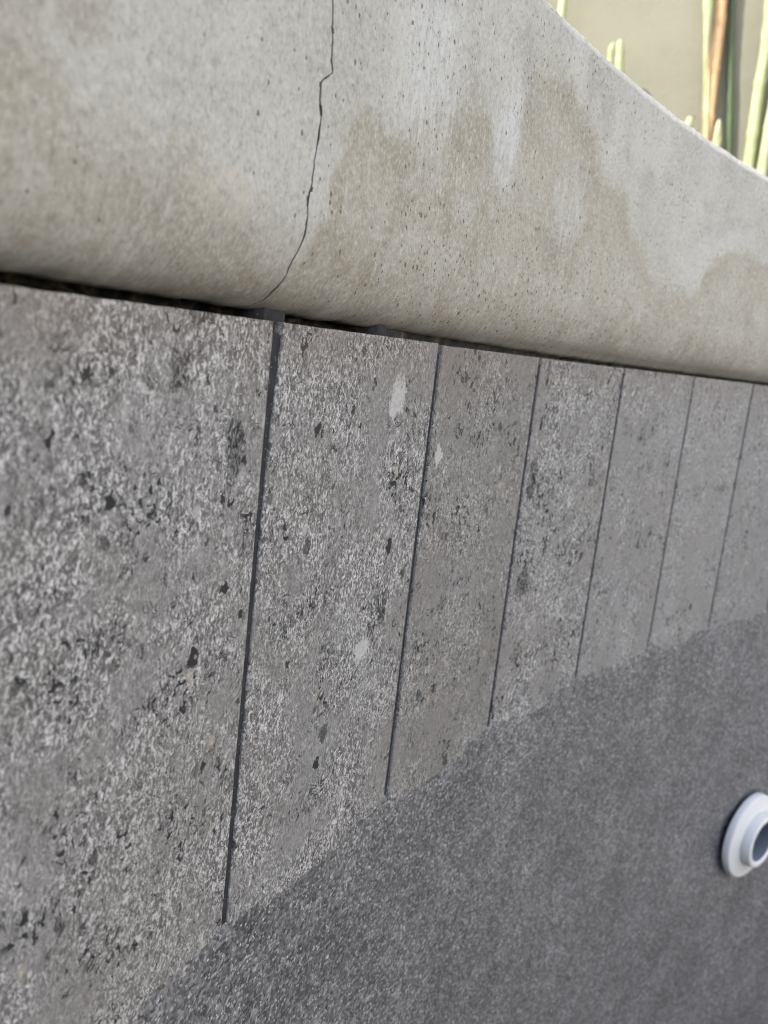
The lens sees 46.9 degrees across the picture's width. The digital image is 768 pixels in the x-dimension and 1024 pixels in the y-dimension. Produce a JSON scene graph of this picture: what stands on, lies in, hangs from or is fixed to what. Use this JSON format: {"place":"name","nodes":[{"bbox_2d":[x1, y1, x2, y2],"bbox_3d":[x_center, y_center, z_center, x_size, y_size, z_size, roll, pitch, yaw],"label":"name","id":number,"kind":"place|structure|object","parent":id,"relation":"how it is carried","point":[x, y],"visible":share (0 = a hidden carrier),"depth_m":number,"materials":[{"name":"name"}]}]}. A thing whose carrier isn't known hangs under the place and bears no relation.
{"place":"outdoors","nodes":[
{"label":"outdoors","id":0,"kind":"place"},
{"bbox_2d":[136,609,767,1023],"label":"plaster wall","id":1,"kind":"structure","parent":0,"point":[556,859],"depth_m":0.46,"materials":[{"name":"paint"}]},
{"bbox_2d":[0,272,767,1023],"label":"stone tiles","id":2,"kind":"object","parent":1,"relation":"on","point":[286,602],"visible":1,"depth_m":0.22,"materials":[{"name":"stone"}]},
{"bbox_2d":[0,0,767,383],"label":"concrete coping","id":3,"kind":"object","parent":2,"relation":"on","point":[542,176],"visible":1,"depth_m":0.22,"materials":[{"name":"grey concrete"}]},
{"bbox_2d":[720,792,767,876],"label":"return fitting","id":4,"kind":"object","parent":1,"relation":"attached to","point":[744,846],"visible":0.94,"depth_m":0.65,"materials":[{"name":"white plastic"}]},
{"bbox_3d":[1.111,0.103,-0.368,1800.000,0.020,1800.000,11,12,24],"label":"ground","id":5,"kind":"structure","parent":0,"visible":0},
{"bbox_2d":[546,0,767,169],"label":"garden wall","id":6,"kind":"structure","parent":5,"relation":"on","point":[663,42],"depth_m":1.27,"materials":[{"name":"beige paint"}]},
{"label":"planting soil","id":7,"kind":"structure","parent":5,"relation":"on","visible":0},
{"bbox_2d":[557,0,566,18],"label":"reed plant","id":8,"kind":"object","parent":7,"relation":"on","point":[562,5],"visible":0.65,"depth_m":1.23,"materials":[{"name":"plant"}]},
{"bbox_2d":[607,39,623,72],"bbox_3d":[0.333,-0.488,1.276,0.072,0.359,0.011,6,11,-1],"label":"reed plant","id":9,"kind":"object","parent":7,"relation":"on","point":[619,61],"visible":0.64,"depth_m":1.24,"materials":[{"name":"plant"}]},
{"bbox_2d":[685,116,694,126],"bbox_3d":[0.401,-0.435,1.286,0.058,0.267,0.011,6,11,-1],"label":"reed plant","id":10,"kind":"object","parent":7,"relation":"on","point":[690,121],"visible":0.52,"depth_m":1.26,"materials":[{"name":"plant"}]},
{"bbox_2d":[713,119,721,146],"bbox_3d":[0.475,-0.429,1.288,0.031,0.270,0.011,6,11,-2],"label":"reed plant","id":11,"kind":"object","parent":7,"relation":"on","point":[717,138],"visible":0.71,"depth_m":1.26,"materials":[{"name":"plant"}]},
{"bbox_2d":[702,0,734,154],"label":"reed plant","id":12,"kind":"object","parent":7,"relation":"on","point":[714,15],"visible":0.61,"depth_m":1.26,"materials":[{"name":"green plant"}]},
{"bbox_2d":[743,0,767,168],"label":"reed plant","id":13,"kind":"object","parent":7,"relation":"on","point":[755,117],"visible":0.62,"depth_m":1.27,"materials":[{"name":"plant"}]},
{"bbox_2d":[757,110,767,176],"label":"reed plant","id":14,"kind":"object","parent":7,"relation":"on","point":[762,166],"visible":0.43,"depth_m":1.27,"materials":[{"name":"plant"}]}
]}

